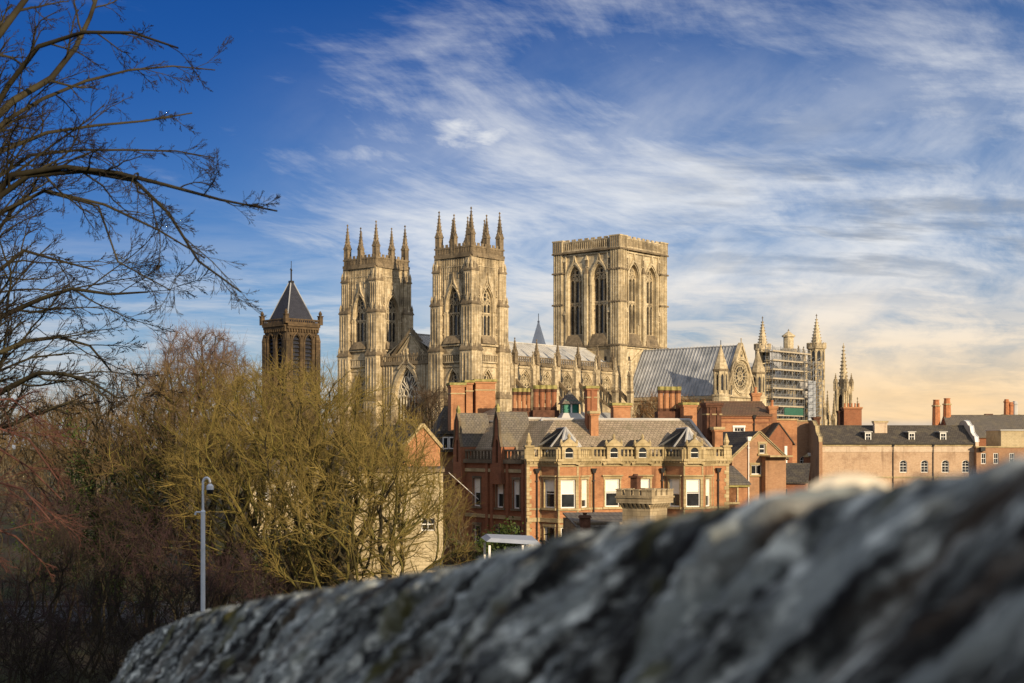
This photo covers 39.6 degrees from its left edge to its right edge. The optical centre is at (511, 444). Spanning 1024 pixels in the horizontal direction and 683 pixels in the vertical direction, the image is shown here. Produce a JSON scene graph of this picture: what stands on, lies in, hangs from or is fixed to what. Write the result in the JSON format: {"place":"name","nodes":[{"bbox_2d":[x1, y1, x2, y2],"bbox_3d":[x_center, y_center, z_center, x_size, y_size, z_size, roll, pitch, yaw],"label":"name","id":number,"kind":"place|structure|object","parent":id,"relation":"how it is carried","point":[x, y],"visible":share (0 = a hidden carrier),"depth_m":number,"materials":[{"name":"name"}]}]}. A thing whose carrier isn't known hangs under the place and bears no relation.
{"place":"outdoors","nodes":[
{"label":"outdoors","id":0,"kind":"place"},
{"bbox_2d":[0,607,197,622],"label":"road","id":1,"kind":"structure","parent":0,"point":[74,618],"depth_m":88.07,"materials":[{"name":"grey asphalt"}]},
{"bbox_2d":[0,601,241,606],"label":"pavement","id":2,"kind":"structure","parent":0,"point":[91,606],"depth_m":92.47,"materials":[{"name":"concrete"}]},
{"bbox_2d":[0,449,351,682],"bbox_3d":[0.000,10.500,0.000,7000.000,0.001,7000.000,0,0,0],"label":"ground","id":3,"kind":"structure","parent":0,"point":[13,539],"depth_m":119.95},
{"bbox_2d":[0,411,42,496],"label":"distant tree","id":4,"kind":"object","parent":3,"relation":"on","point":[17,456],"visible":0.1,"depth_m":151.69,"materials":[{"name":"brown plant"}]},
{"bbox_2d":[0,380,92,669],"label":"red twigged tree","id":5,"kind":"object","parent":3,"relation":"on","point":[35,419],"visible":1,"depth_m":15.30,"materials":[{"name":"brown plant"}]},
{"bbox_2d":[0,455,95,682],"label":"bare shrub","id":6,"kind":"object","parent":3,"relation":"on","point":[27,540],"visible":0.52,"depth_m":59.98,"materials":[{"name":"brown plant"}]},
{"bbox_2d":[0,523,100,682],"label":"bare shrub","id":7,"kind":"object","parent":3,"relation":"on","point":[30,610],"visible":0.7,"depth_m":45.29,"materials":[{"name":"brown plant"}]},
{"bbox_2d":[0,579,114,682],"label":"bare shrub","id":8,"kind":"object","parent":3,"relation":"on","point":[26,666],"visible":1,"depth_m":38.29,"materials":[{"name":"brown plant"}]},
{"bbox_2d":[0,369,124,586],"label":"purple tree","id":9,"kind":"object","parent":3,"relation":"on","point":[4,464],"visible":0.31,"depth_m":104.29,"materials":[{"name":"grey plant"}]},
{"bbox_2d":[0,507,137,682],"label":"bare shrub","id":10,"kind":"object","parent":3,"relation":"on","point":[72,555],"visible":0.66,"depth_m":49.92,"materials":[{"name":"brown plant"}]},
{"bbox_2d":[8,401,146,532],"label":"distant tree","id":11,"kind":"object","parent":3,"relation":"on","point":[84,455],"visible":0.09,"depth_m":164.24,"materials":[{"name":"brown plant"}]},
{"bbox_2d":[4,578,175,682],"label":"bare shrub","id":12,"kind":"object","parent":3,"relation":"on","point":[103,670],"visible":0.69,"depth_m":40.85,"materials":[{"name":"brown plant"}]},
{"bbox_2d":[9,410,173,634],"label":"ivy tree","id":13,"kind":"object","parent":3,"relation":"on","point":[78,476],"visible":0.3,"depth_m":78.12,"materials":[{"name":"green plant"}]},
{"bbox_2d":[29,479,156,678],"bbox_3d":[-19.024,6.018,64.089,5.649,9.082,6.784,0,0,0],"label":"bare shrub","id":14,"kind":"object","parent":3,"relation":"on","point":[97,498],"visible":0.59,"depth_m":63.92,"materials":[{"name":"brown plant"}]},
{"bbox_2d":[0,131,216,462],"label":"bare tree","id":15,"kind":"object","parent":3,"relation":"on","point":[8,332],"visible":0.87,"depth_m":23.73,"materials":[{"name":"brown plant"}]},
{"bbox_2d":[0,350,228,625],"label":"brown tree","id":16,"kind":"object","parent":3,"relation":"on","point":[95,429],"visible":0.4,"depth_m":80.89,"materials":[{"name":"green plant"}]},
{"bbox_2d":[74,417,197,637],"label":"ivy tree","id":17,"kind":"object","parent":3,"relation":"on","point":[151,504],"visible":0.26,"depth_m":75.74,"materials":[{"name":"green plant"}]},
{"bbox_2d":[0,0,280,332],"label":"bare tree","id":18,"kind":"object","parent":3,"relation":"on","point":[52,169],"visible":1,"depth_m":13.41,"materials":[{"name":"brown plant"}]},
{"bbox_2d":[68,491,221,682],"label":"bare shrub","id":19,"kind":"object","parent":3,"relation":"on","point":[145,548],"visible":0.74,"depth_m":53.73,"materials":[{"name":"brown plant"}]},
{"bbox_2d":[108,415,205,509],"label":"distant tree","id":20,"kind":"object","parent":3,"relation":"on","point":[149,459],"visible":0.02,"depth_m":173.65,"materials":[{"name":"brown plant"}]},
{"bbox_2d":[111,479,236,638],"bbox_3d":[-14.870,5.977,62.045,5.662,9.182,5.662,0,0,0],"label":"bare shrub","id":21,"kind":"object","parent":3,"relation":"on","point":[165,514],"visible":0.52,"depth_m":61.90,"materials":[{"name":"brown plant"}]},
{"bbox_2d":[83,552,273,676],"bbox_3d":[-10.876,6.901,46.354,6.159,7.337,6.114,0,0,-18],"label":"bare shrub","id":22,"kind":"object","parent":3,"relation":"on","point":[176,610],"visible":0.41,"depth_m":45.76,"materials":[{"name":"brown plant"}]},
{"bbox_2d":[128,316,263,568],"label":"purple tree","id":23,"kind":"object","parent":3,"relation":"on","point":[199,342],"visible":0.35,"depth_m":117.22,"materials":[{"name":"grey plant"}]},
{"bbox_2d":[62,341,331,607],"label":"brown tree","id":24,"kind":"object","parent":3,"relation":"on","point":[140,431],"visible":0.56,"depth_m":72.33,"materials":[{"name":"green plant"}]},
{"bbox_2d":[194,477,213,610],"bbox_3d":[-8.667,5.692,40.000,0.543,9.616,0.200,0,0,0],"label":"lamp post","id":25,"kind":"object","parent":3,"relation":"on","point":[210,488],"visible":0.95,"depth_m":39.95,"materials":[{"name":"grey metal"}]},
{"bbox_2d":[146,527,289,632],"bbox_3d":[-10.491,6.750,52.118,5.805,7.591,5.718,0,0,0],"label":"bare shrub","id":26,"kind":"object","parent":3,"relation":"on","point":[246,579],"visible":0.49,"depth_m":51.88,"materials":[{"name":"brown plant"}]},
{"bbox_2d":[179,417,286,537],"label":"distant tree","id":27,"kind":"object","parent":3,"relation":"on","point":[240,530],"visible":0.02,"depth_m":159.68,"materials":[{"name":"brown plant"}]},
{"bbox_2d":[191,535,315,606],"bbox_3d":[-10.543,6.947,60.170,6.674,7.226,5.839,0,0,0],"label":"bare shrub","id":28,"kind":"object","parent":3,"relation":"on","point":[265,581],"visible":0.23,"depth_m":59.78,"materials":[{"name":"brown plant"}]},
{"bbox_2d":[144,345,449,600],"bbox_3d":[-9.302,3.033,61.945,13.180,15.039,13.754,0,0,0],"label":"olive tree","id":29,"kind":"object","parent":3,"relation":"on","point":[254,438],"visible":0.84,"depth_m":60.50,"materials":[{"name":"green plant"}]},
{"bbox_2d":[245,405,348,477],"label":"distant tree","id":30,"kind":"object","parent":3,"relation":"on","point":[310,432],"visible":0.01,"depth_m":183.82,"materials":[{"name":"brown plant"}]},
{"bbox_2d":[290,531,369,593],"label":"bare shrub","id":31,"kind":"object","parent":3,"relation":"on","point":[333,558],"visible":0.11,"depth_m":71.42,"materials":[{"name":"brown plant"}]},
{"bbox_2d":[300,403,400,515],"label":"distant tree","id":32,"kind":"object","parent":3,"relation":"on","point":[371,418],"visible":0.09,"depth_m":174.31,"materials":[{"name":"brown plant"}]},
{"bbox_2d":[239,413,484,593],"bbox_3d":[-6.221,4.577,57.997,9.942,11.978,9.967,0,0,40],"label":"olive tree","id":33,"kind":"object","parent":3,"relation":"on","point":[402,530],"visible":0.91,"depth_m":57.25,"materials":[{"name":"green plant"}]},
{"bbox_2d":[352,466,444,579],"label":"cream stone building","id":34,"kind":"structure","parent":3,"relation":"on","point":[421,567],"depth_m":84.20,"materials":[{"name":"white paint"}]},
{"bbox_2d":[421,518,434,530],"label":"window","id":35,"kind":"structure","parent":34,"relation":"in","point":[432,521],"depth_m":84.42,"materials":[{"name":"white glass"}]},
{"bbox_2d":[387,374,451,429],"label":"brown tree","id":36,"kind":"object","parent":3,"relation":"on","point":[427,398],"visible":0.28,"depth_m":149.19,"materials":[{"name":"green plant"}]},
{"bbox_2d":[443,478,482,566],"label":"brown shrub","id":37,"kind":"object","parent":3,"relation":"on","point":[463,540],"visible":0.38,"depth_m":85.87,"materials":[{"name":"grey plant"}]},
{"bbox_2d":[439,541,487,566],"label":"brown shrub","id":38,"kind":"object","parent":3,"relation":"on","point":[462,557],"visible":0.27,"depth_m":84.11,"materials":[{"name":"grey plant"}]},
{"bbox_2d":[443,515,552,566],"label":"evergreen bush","id":39,"kind":"object","parent":3,"relation":"on","point":[499,547],"visible":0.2,"depth_m":92.27,"materials":[{"name":"green plant"}]},
{"bbox_2d":[481,534,538,555],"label":"market canopy","id":40,"kind":"object","parent":3,"relation":"on","point":[518,539],"visible":0.39,"depth_m":79.28,"materials":[{"name":"fabric"}]},
{"bbox_2d":[335,207,826,490],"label":"cathedral","id":41,"kind":"structure","parent":3,"relation":"on","point":[609,306],"depth_m":338.32,"materials":[{"name":"stone"}]},
{"bbox_2d":[563,512,621,532],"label":"dark outbuilding","id":42,"kind":"structure","parent":3,"relation":"on","point":[581,521],"depth_m":88.41,"materials":[{"name":"stone"}]},
{"bbox_2d":[615,474,674,522],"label":"castellated turret","id":43,"kind":"object","parent":3,"relation":"on","point":[635,501],"visible":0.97,"depth_m":81.20,"materials":[{"name":"stone"}]},
{"bbox_2d":[631,385,703,417],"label":"brown tree","id":44,"kind":"object","parent":3,"relation":"on","point":[648,413],"visible":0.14,"depth_m":169.62,"materials":[{"name":"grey plant"}]},
{"bbox_2d":[682,395,715,411],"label":"brown tree","id":45,"kind":"object","parent":3,"relation":"on","point":[700,402],"visible":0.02,"depth_m":159.21,"materials":[{"name":"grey plant"}]},
{"bbox_2d":[729,466,750,504],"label":"brick annexe","id":46,"kind":"structure","parent":3,"relation":"on","point":[739,483],"depth_m":108.71,"materials":[{"name":"orange brick"}]},
{"bbox_2d":[729,487,739,503],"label":"window","id":47,"kind":"structure","parent":46,"relation":"in","point":[737,502],"depth_m":108.51,"materials":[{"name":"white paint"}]},
{"bbox_2d":[697,387,797,462],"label":"brick range","id":48,"kind":"structure","parent":3,"relation":"on","point":[755,413],"depth_m":140.82,"materials":[{"name":"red brick"}]},
{"bbox_2d":[733,425,745,431],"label":"window","id":49,"kind":"structure","parent":48,"relation":"in","point":[734,429],"depth_m":140.17,"materials":[{"name":"white paint"}]},
{"bbox_2d":[764,422,794,462],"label":"slate roofed house","id":50,"kind":"structure","parent":3,"relation":"on","point":[777,435],"depth_m":138.11,"materials":[{"name":"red brick"}]},
{"bbox_2d":[764,345,822,424],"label":"scaffolding","id":51,"kind":"object","parent":3,"relation":"on","point":[794,411],"visible":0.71,"depth_m":409.61,"materials":[{"name":"metal"}]},
{"bbox_2d":[786,463,809,491],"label":"outbuilding","id":52,"kind":"structure","parent":3,"relation":"on","point":[797,475],"depth_m":124.48,"materials":[{"name":"grey brick"}]},
{"bbox_2d":[797,420,810,485],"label":"blind gable house","id":53,"kind":"structure","parent":3,"relation":"on","point":[803,454],"depth_m":196.13,"materials":[{"name":"brown brick"}]},
{"bbox_2d":[826,343,857,424],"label":"pinnacled turret","id":54,"kind":"object","parent":3,"relation":"on","point":[843,392],"visible":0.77,"depth_m":437.00,"materials":[{"name":"stone"}]},
{"bbox_2d":[219,521,350,594],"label":"evergreen bush","id":55,"kind":"object","parent":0,"point":[302,549],"visible":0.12,"depth_m":95.15,"materials":[{"name":"green plant"}]},
{"bbox_2d":[250,459,323,581],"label":"pale stone house","id":56,"kind":"structure","parent":0,"point":[286,512],"depth_m":108.00,"materials":[{"name":"stone"}]},
{"bbox_2d":[259,261,323,452],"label":"church tower","id":57,"kind":"structure","parent":0,"point":[293,324],"depth_m":222.64,"materials":[{"name":"stone"}]},
{"bbox_2d":[270,336,273,395],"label":"louvred window","id":58,"kind":"structure","parent":57,"relation":"in","point":[271,340],"depth_m":223.55,"materials":[{"name":"stone"}]},
{"bbox_2d":[278,337,281,395],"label":"louvred window","id":59,"kind":"structure","parent":57,"relation":"in","point":[280,337],"depth_m":221.81,"materials":[{"name":"stone"}]},
{"bbox_2d":[293,335,298,393],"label":"louvred window","id":60,"kind":"structure","parent":57,"relation":"in","point":[295,341],"depth_m":221.59,"materials":[{"name":"stone"}]},
{"bbox_2d":[305,336,310,395],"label":"louvred window","id":61,"kind":"structure","parent":57,"relation":"in","point":[307,342],"depth_m":223.17,"materials":[{"name":"stone"}]},
{"bbox_2d":[365,423,443,465],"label":"orange gable house","id":62,"kind":"structure","parent":0,"point":[434,442],"depth_m":101.01,"materials":[{"name":"brick"}]},
{"bbox_2d":[0,0,1023,449],"label":"sky","id":63,"kind":"structure","parent":0,"point":[856,165],"materials":[{"name":"blue"}]},
{"bbox_2d":[111,456,1023,682],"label":"city wall","id":64,"kind":"structure","parent":0,"point":[850,578],"depth_m":1.20,"materials":[{"name":"stone"}]},
{"bbox_2d":[431,379,732,566],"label":"brick house","id":65,"kind":"structure","parent":0,"point":[532,469],"depth_m":108.28,"materials":[{"name":"brick"}]},
{"bbox_2d":[471,476,481,508],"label":"window","id":66,"kind":"structure","parent":65,"relation":"in","point":[477,478],"depth_m":111.59,"materials":[{"name":"grey glass"}]},
{"bbox_2d":[472,522,481,553],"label":"window","id":67,"kind":"structure","parent":65,"relation":"in","point":[476,524],"depth_m":111.59,"materials":[{"name":"black glass"}]},
{"bbox_2d":[494,484,504,509],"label":"window","id":68,"kind":"structure","parent":65,"relation":"in","point":[500,486],"depth_m":108.92,"materials":[{"name":"black glass"}]},
{"bbox_2d":[495,524,503,532],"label":"window","id":69,"kind":"structure","parent":65,"relation":"in","point":[496,525],"depth_m":108.92,"materials":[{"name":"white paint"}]},
{"bbox_2d":[510,477,520,510],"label":"window","id":70,"kind":"structure","parent":65,"relation":"in","point":[517,480],"depth_m":106.97,"materials":[{"name":"grey glass"}]},
{"bbox_2d":[512,525,520,547],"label":"window","id":71,"kind":"structure","parent":65,"relation":"in","point":[518,533],"depth_m":106.55,"materials":[{"name":"black glass"}]},
{"bbox_2d":[541,475,556,510],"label":"window","id":72,"kind":"structure","parent":65,"relation":"in","point":[550,481],"depth_m":104.60,"materials":[{"name":"black glass"}]},
{"bbox_2d":[542,524,555,541],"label":"window","id":73,"kind":"structure","parent":65,"relation":"in","point":[549,528],"depth_m":104.62,"materials":[{"name":"white paint"}]},
{"bbox_2d":[557,476,578,510],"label":"window","id":74,"kind":"structure","parent":65,"relation":"in","point":[567,483],"depth_m":103.93,"materials":[{"name":"white paint"}]},
{"bbox_2d":[580,475,590,509],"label":"window","id":75,"kind":"structure","parent":65,"relation":"in","point":[583,478],"depth_m":105.24,"materials":[{"name":"white paint"}]},
{"bbox_2d":[602,475,622,508],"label":"window","id":76,"kind":"structure","parent":65,"relation":"in","point":[611,482],"depth_m":106.48,"materials":[{"name":"white glass"}]},
{"bbox_2d":[638,475,653,487],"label":"window","id":77,"kind":"structure","parent":65,"relation":"in","point":[646,482],"depth_m":107.00,"materials":[{"name":"white paint"}]},
{"bbox_2d":[665,475,681,508],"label":"window","id":78,"kind":"structure","parent":65,"relation":"in","point":[675,480],"depth_m":106.48,"materials":[{"name":"white glass"}]},
{"bbox_2d":[683,475,703,508],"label":"window","id":79,"kind":"structure","parent":65,"relation":"in","point":[693,483],"depth_m":105.93,"materials":[{"name":"white glass"}]},
{"bbox_2d":[704,475,713,508],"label":"window","id":80,"kind":"structure","parent":65,"relation":"in","point":[707,477],"depth_m":107.23,"materials":[{"name":"white paint"}]},
{"bbox_2d":[723,431,792,499],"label":"gabled house","id":81,"kind":"structure","parent":0,"point":[758,462],"depth_m":116.69,"materials":[{"name":"brown brick"}]},
{"bbox_2d":[749,463,761,476],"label":"window","id":82,"kind":"structure","parent":81,"relation":"in","point":[755,468],"depth_m":116.86,"materials":[{"name":"glass"}]},
{"bbox_2d":[757,442,767,454],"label":"window","id":83,"kind":"structure","parent":81,"relation":"in","point":[762,446],"depth_m":117.03,"materials":[{"name":"white paint"}]},
{"bbox_2d":[809,417,978,485],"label":"terrace house","id":84,"kind":"structure","parent":0,"point":[890,455],"depth_m":190.00,"materials":[{"name":"brick"}]},
{"bbox_2d":[836,403,862,424],"bbox_3d":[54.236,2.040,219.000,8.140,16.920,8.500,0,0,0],"label":"chimney","id":85,"kind":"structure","parent":84,"relation":"on","point":[848,415],"depth_m":218.20,"materials":[{"name":"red brick"}]},
{"bbox_2d":[900,460,906,471],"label":"window","id":86,"kind":"structure","parent":84,"relation":"in","point":[903,464],"depth_m":190.19,"materials":[{"name":"white paint"}]},
{"bbox_2d":[921,460,927,471],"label":"window","id":87,"kind":"structure","parent":84,"relation":"in","point":[924,464],"depth_m":190.19,"materials":[{"name":"white paint"}]},
{"bbox_2d":[942,460,948,471],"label":"window","id":88,"kind":"structure","parent":84,"relation":"in","point":[945,464],"depth_m":190.19,"materials":[{"name":"white paint"}]},
{"bbox_2d":[962,460,968,471],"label":"window","id":89,"kind":"structure","parent":84,"relation":"in","point":[965,464],"depth_m":190.19,"materials":[{"name":"white paint"}]},
{"bbox_2d":[932,398,1023,445],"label":"stone roofed house","id":90,"kind":"structure","parent":0,"point":[1010,418],"depth_m":208.61,"materials":[{"name":"red brick"}]},
{"bbox_2d":[973,430,1023,468],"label":"dark brick house","id":91,"kind":"structure","parent":0,"point":[1001,445],"depth_m":189.15,"materials":[{"name":"brick"}]},
{"bbox_2d":[981,453,985,463],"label":"window","id":92,"kind":"structure","parent":91,"relation":"in","point":[983,455],"depth_m":189.08,"materials":[{"name":"white paint"}]},
{"bbox_2d":[993,453,997,463],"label":"window","id":93,"kind":"structure","parent":91,"relation":"in","point":[995,455],"depth_m":189.12,"materials":[{"name":"white paint"}]}
]}

